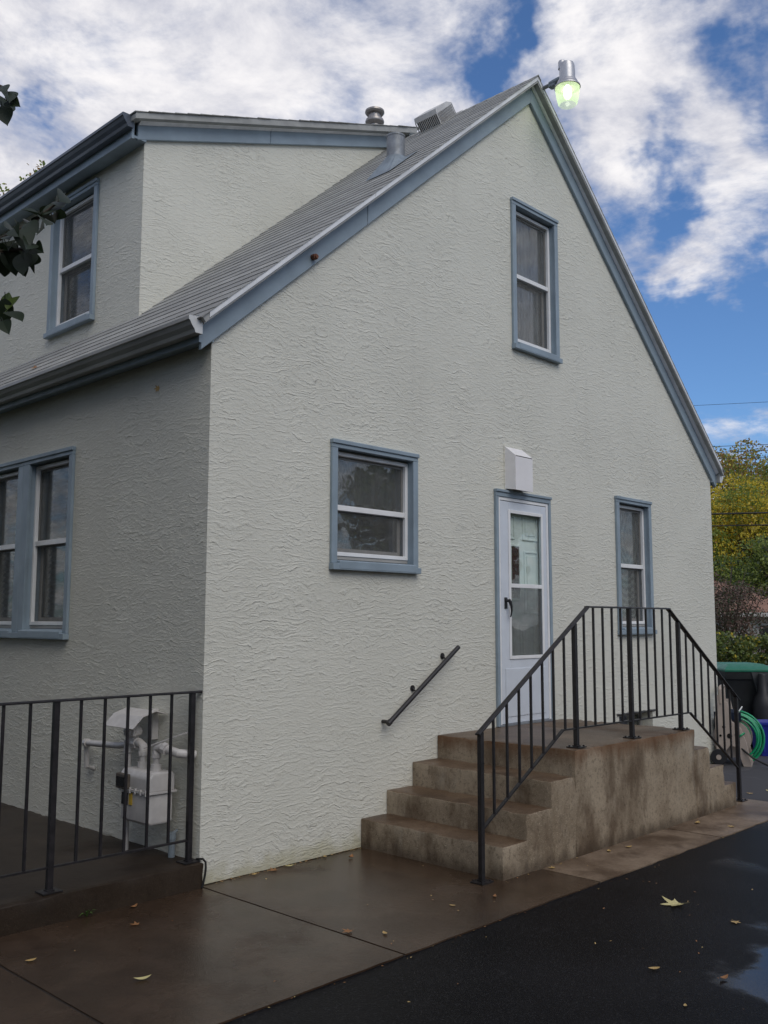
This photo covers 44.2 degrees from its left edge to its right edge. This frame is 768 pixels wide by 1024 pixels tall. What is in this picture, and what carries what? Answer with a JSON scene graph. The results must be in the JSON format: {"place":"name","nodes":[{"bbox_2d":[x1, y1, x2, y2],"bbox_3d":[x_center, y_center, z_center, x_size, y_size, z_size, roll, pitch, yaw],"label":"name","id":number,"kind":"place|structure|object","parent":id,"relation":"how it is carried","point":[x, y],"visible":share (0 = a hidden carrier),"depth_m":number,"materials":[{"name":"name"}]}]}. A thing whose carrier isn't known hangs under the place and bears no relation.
{"place":"outdoors","nodes":[
{"label":"outdoors","id":0,"kind":"place"},
{"bbox_2d":[0,797,767,1023],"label":"sidewalk","id":1,"kind":"structure","parent":0,"point":[224,951],"depth_m":5.06,"materials":[{"name":"concrete"}]},
{"bbox_2d":[80,909,94,916],"bbox_3d":[-1.658,2.247,5.299,0.061,0.049,0.101,-3,-7,22],"label":"weed","id":2,"kind":"object","parent":1,"relation":"on","point":[87,912],"visible":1,"depth_m":5.30,"materials":[{"name":"green plant"}]},
{"bbox_2d":[361,719,736,880],"bbox_3d":[1.516,2.205,7.805,1.302,0.758,3.513,-6,-9,44],"label":"concrete stoop","id":3,"kind":"object","parent":1,"relation":"on","point":[608,786],"visible":0.92,"depth_m":6.98,"materials":[{"name":"beige concrete"}]},
{"bbox_2d":[470,606,747,885],"bbox_3d":[1.970,1.643,7.514,0.100,1.769,3.994,-6,-9,44],"label":"stoop railing","id":4,"kind":"object","parent":3,"relation":"on","point":[482,823],"visible":0.99,"depth_m":7.27,"materials":[{"name":"black metal"}]},
{"bbox_2d":[0,0,767,498],"label":"sky","id":5,"kind":"structure","parent":0,"point":[666,124],"materials":[{"name":"blue"}]},
{"bbox_2d":[204,763,711,884],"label":"ground","id":6,"kind":"structure","parent":0,"point":[290,864],"depth_m":6.70,"materials":[{"name":"concrete"}]},
{"bbox_2d":[0,160,45,195],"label":"yard tree","id":7,"kind":"object","parent":6,"relation":"on","point":[29,174],"visible":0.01,"depth_m":24.76,"materials":[{"name":"green plant"}]},
{"bbox_2d":[0,84,70,333],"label":"tree","id":8,"kind":"object","parent":6,"relation":"on","point":[15,258],"visible":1,"depth_m":2.67,"materials":[{"name":"green plant"}]},
{"bbox_2d":[0,802,202,936],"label":"porch slab","id":9,"kind":"structure","parent":6,"relation":"on","point":[113,882],"depth_m":5.71,"materials":[{"name":"concrete"}]},
{"bbox_2d":[0,690,202,895],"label":"porch railing","id":10,"kind":"object","parent":9,"relation":"on","point":[49,867],"visible":1,"depth_m":5.52,"materials":[{"name":"black metal"}]},
{"bbox_2d":[196,858,206,887],"bbox_3d":[-1.149,2.255,5.925,0.095,0.173,0.040,-6,-9,44],"label":"drain cable","id":11,"kind":"object","parent":9,"relation":"attached to","point":[205,871],"visible":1,"depth_m":5.90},
{"bbox_2d":[0,74,724,883],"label":"house","id":12,"kind":"structure","parent":6,"relation":"on","point":[362,460],"depth_m":7.90,"materials":[{"name":"paint"}]},
{"bbox_2d":[0,459,23,637],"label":"window","id":13,"kind":"structure","parent":12,"relation":"in","point":[13,471],"depth_m":8.42,"materials":[{"name":"blue paint"}]},
{"bbox_2d":[13,446,75,639],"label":"window","id":14,"kind":"structure","parent":12,"relation":"in","point":[37,468],"depth_m":7.94,"materials":[{"name":"blue paint"}]},
{"bbox_2d":[43,177,99,339],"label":"window","id":15,"kind":"structure","parent":12,"relation":"in","point":[84,265],"depth_m":9.20,"materials":[{"name":"blue paint"}]},
{"bbox_2d":[82,707,196,849],"bbox_3d":[-1.759,1.785,6.367,1.307,0.914,0.301,-6,-9,44],"label":"gas meter","id":16,"kind":"object","parent":12,"relation":"attached to","point":[136,795],"visible":0.87,"depth_m":6.08,"materials":[{"name":"grey paint"}]},
{"bbox_2d":[168,829,177,857],"bbox_3d":[-1.356,2.127,6.079,0.056,0.171,0.071,-6,-9,44],"label":"conduit stub","id":17,"kind":"object","parent":12,"relation":"attached to","point":[171,851],"visible":0.84,"depth_m":6.05,"materials":[{"name":"grey plastic"}]},
{"bbox_2d":[329,438,420,573],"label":"window","id":18,"kind":"structure","parent":12,"relation":"in","point":[367,482],"depth_m":7.53,"materials":[{"name":"blue paint"}]},
{"bbox_2d":[381,645,459,725],"bbox_3d":[0.302,1.363,7.506,0.103,0.595,0.864,-6,-9,44],"label":"wall handrail","id":19,"kind":"object","parent":12,"relation":"attached to","point":[417,691],"depth_m":7.46,"materials":[{"name":"black metal"}]},
{"bbox_2d":[494,488,552,726],"bbox_3d":[1.250,0.872,8.678,0.229,2.097,0.867,-6,-9,44],"label":"door","id":20,"kind":"structure","parent":12,"relation":"in","point":[522,521],"depth_m":8.67,"materials":[{"name":"white paint"}]},
{"bbox_2d":[510,196,562,364],"bbox_3d":[1.425,-2.228,9.235,0.216,1.486,0.777,-6,-9,44],"label":"window","id":21,"kind":"structure","parent":12,"relation":"in","point":[534,233],"depth_m":9.38,"materials":[{"name":"blue paint"}]},
{"bbox_2d":[542,59,580,98],"bbox_3d":[1.690,-4.151,9.245,0.490,0.466,0.252,-6,-9,44],"label":"yard light","id":22,"kind":"object","parent":12,"relation":"attached to","point":[566,83],"visible":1,"depth_m":9.14,"materials":[{"name":"metal"}]},
{"bbox_2d":[614,496,656,634],"bbox_3d":[2.643,0.582,10.191,0.216,1.458,0.752,-6,-9,44],"label":"window","id":23,"kind":"structure","parent":12,"relation":"in","point":[633,524],"depth_m":10.35,"materials":[{"name":"blue paint"}]},
{"bbox_2d":[617,709,655,724],"bbox_3d":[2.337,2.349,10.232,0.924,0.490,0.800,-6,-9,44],"label":"cellar window","id":24,"kind":"structure","parent":12,"relation":"in","point":[626,715],"depth_m":10.17,"materials":[{"name":"glass"}]},
{"bbox_2d":[710,473,767,590],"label":"maple tree","id":25,"kind":"object","parent":6,"relation":"on","point":[730,501],"visible":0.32,"depth_m":38.23,"materials":[{"name":"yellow plant"}]},
{"bbox_2d":[710,438,767,542],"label":"maple tree","id":26,"kind":"object","parent":6,"relation":"on","point":[731,466],"visible":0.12,"depth_m":49.15,"materials":[{"name":"green plant"}]},
{"bbox_2d":[712,500,767,576],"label":"maple tree","id":27,"kind":"object","parent":6,"relation":"on","point":[741,542],"depth_m":41.14,"materials":[{"name":"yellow plant"}]},
{"bbox_2d":[713,535,767,596],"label":"maple tree","id":28,"kind":"object","parent":6,"relation":"on","point":[753,574],"visible":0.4,"depth_m":34.61,"materials":[{"name":"green plant"}]},
{"bbox_2d":[714,565,767,659],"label":"shrub","id":29,"kind":"object","parent":6,"relation":"on","point":[724,600],"visible":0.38,"depth_m":21.63,"materials":[{"name":"purple plant"}]},
{"bbox_2d":[716,630,767,664],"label":"hedge","id":30,"kind":"object","parent":6,"relation":"on","point":[747,645],"visible":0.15,"depth_m":17.67,"materials":[{"name":"green plant"}]},
{"bbox_2d":[726,457,767,532],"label":"maple tree","id":31,"kind":"object","parent":6,"relation":"on","point":[764,472],"visible":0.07,"depth_m":47.13,"materials":[{"name":"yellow plant"}]},
{"bbox_2d":[224,745,767,1023],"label":"driveway","id":32,"kind":"structure","parent":0,"point":[551,962],"depth_m":4.64,"materials":[{"name":"black asphalt"}]},
{"bbox_2d":[67,806,756,1007],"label":"leaf litter","id":33,"kind":"object","parent":32,"relation":"on","point":[432,899],"visible":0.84,"depth_m":6.05,"materials":[{"name":"brown plant"}]},
{"bbox_2d":[662,896,681,905],"bbox_3d":[1.709,2.303,5.592,0.154,0.030,0.158,-4,-8,31],"label":"fallen leaf","id":34,"kind":"object","parent":32,"relation":"on","point":[674,902],"visible":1,"depth_m":5.61,"materials":[{"name":"yellow plant"}]},
{"bbox_2d":[710,684,764,766],"bbox_3d":[4.200,2.526,11.234,0.590,0.936,0.587,-3,-7,24],"label":"hose reel cart","id":35,"kind":"object","parent":32,"relation":"on","point":[718,756],"visible":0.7,"depth_m":11.07,"materials":[{"name":"beige plastic"}]},
{"bbox_2d":[717,662,767,744],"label":"wheelie bin","id":36,"kind":"object","parent":32,"relation":"on","point":[740,678],"visible":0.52,"depth_m":12.63,"materials":[{"name":"black plastic"}]},
{"bbox_2d":[741,748,767,765],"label":"leader hose","id":37,"kind":"object","parent":32,"relation":"on","point":[747,753],"visible":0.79,"depth_m":10.84,"materials":[{"name":"rubber"}]},
{"bbox_2d":[747,719,767,755],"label":"blue tub","id":38,"kind":"object","parent":32,"relation":"on","point":[763,723],"visible":0.38,"depth_m":11.80,"materials":[{"name":"blue plastic"}]},
{"bbox_2d":[752,673,767,718],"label":"canister","id":39,"kind":"object","parent":32,"relation":"on","point":[760,706],"visible":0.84,"depth_m":12.43,"materials":[{"name":"black plastic"}]},
{"bbox_2d":[714,581,767,653],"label":"neighbour house","id":40,"kind":"structure","parent":0,"point":[764,605],"depth_m":29.41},
{"bbox_2d":[760,625,767,634],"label":"window","id":41,"kind":"structure","parent":40,"relation":"in","point":[765,629],"depth_m":29.34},
{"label":"utility pole","id":42,"kind":"object","parent":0,"visible":0},
{"bbox_2d":[711,512,767,514],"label":"utility wire","id":43,"kind":"object","parent":42,"relation":"attached to","point":[740,513],"visible":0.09,"depth_m":28.96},
{"bbox_2d":[712,524,767,526],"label":"utility wire","id":44,"kind":"object","parent":42,"relation":"attached to","point":[741,525],"visible":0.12,"depth_m":29.14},
{"bbox_2d":[713,444,767,446],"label":"utility wire","id":45,"kind":"object","parent":42,"relation":"attached to","point":[740,445],"visible":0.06,"depth_m":29.44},
{"bbox_2d":[722,457,763,458],"bbox_3d":[10.344,-1.715,29.570,36.000,0.136,0.018,-1,-7,14],"label":"utility wire","id":46,"kind":"object","parent":42,"relation":"attached to","point":[749,457],"visible":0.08,"depth_m":29.37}
]}

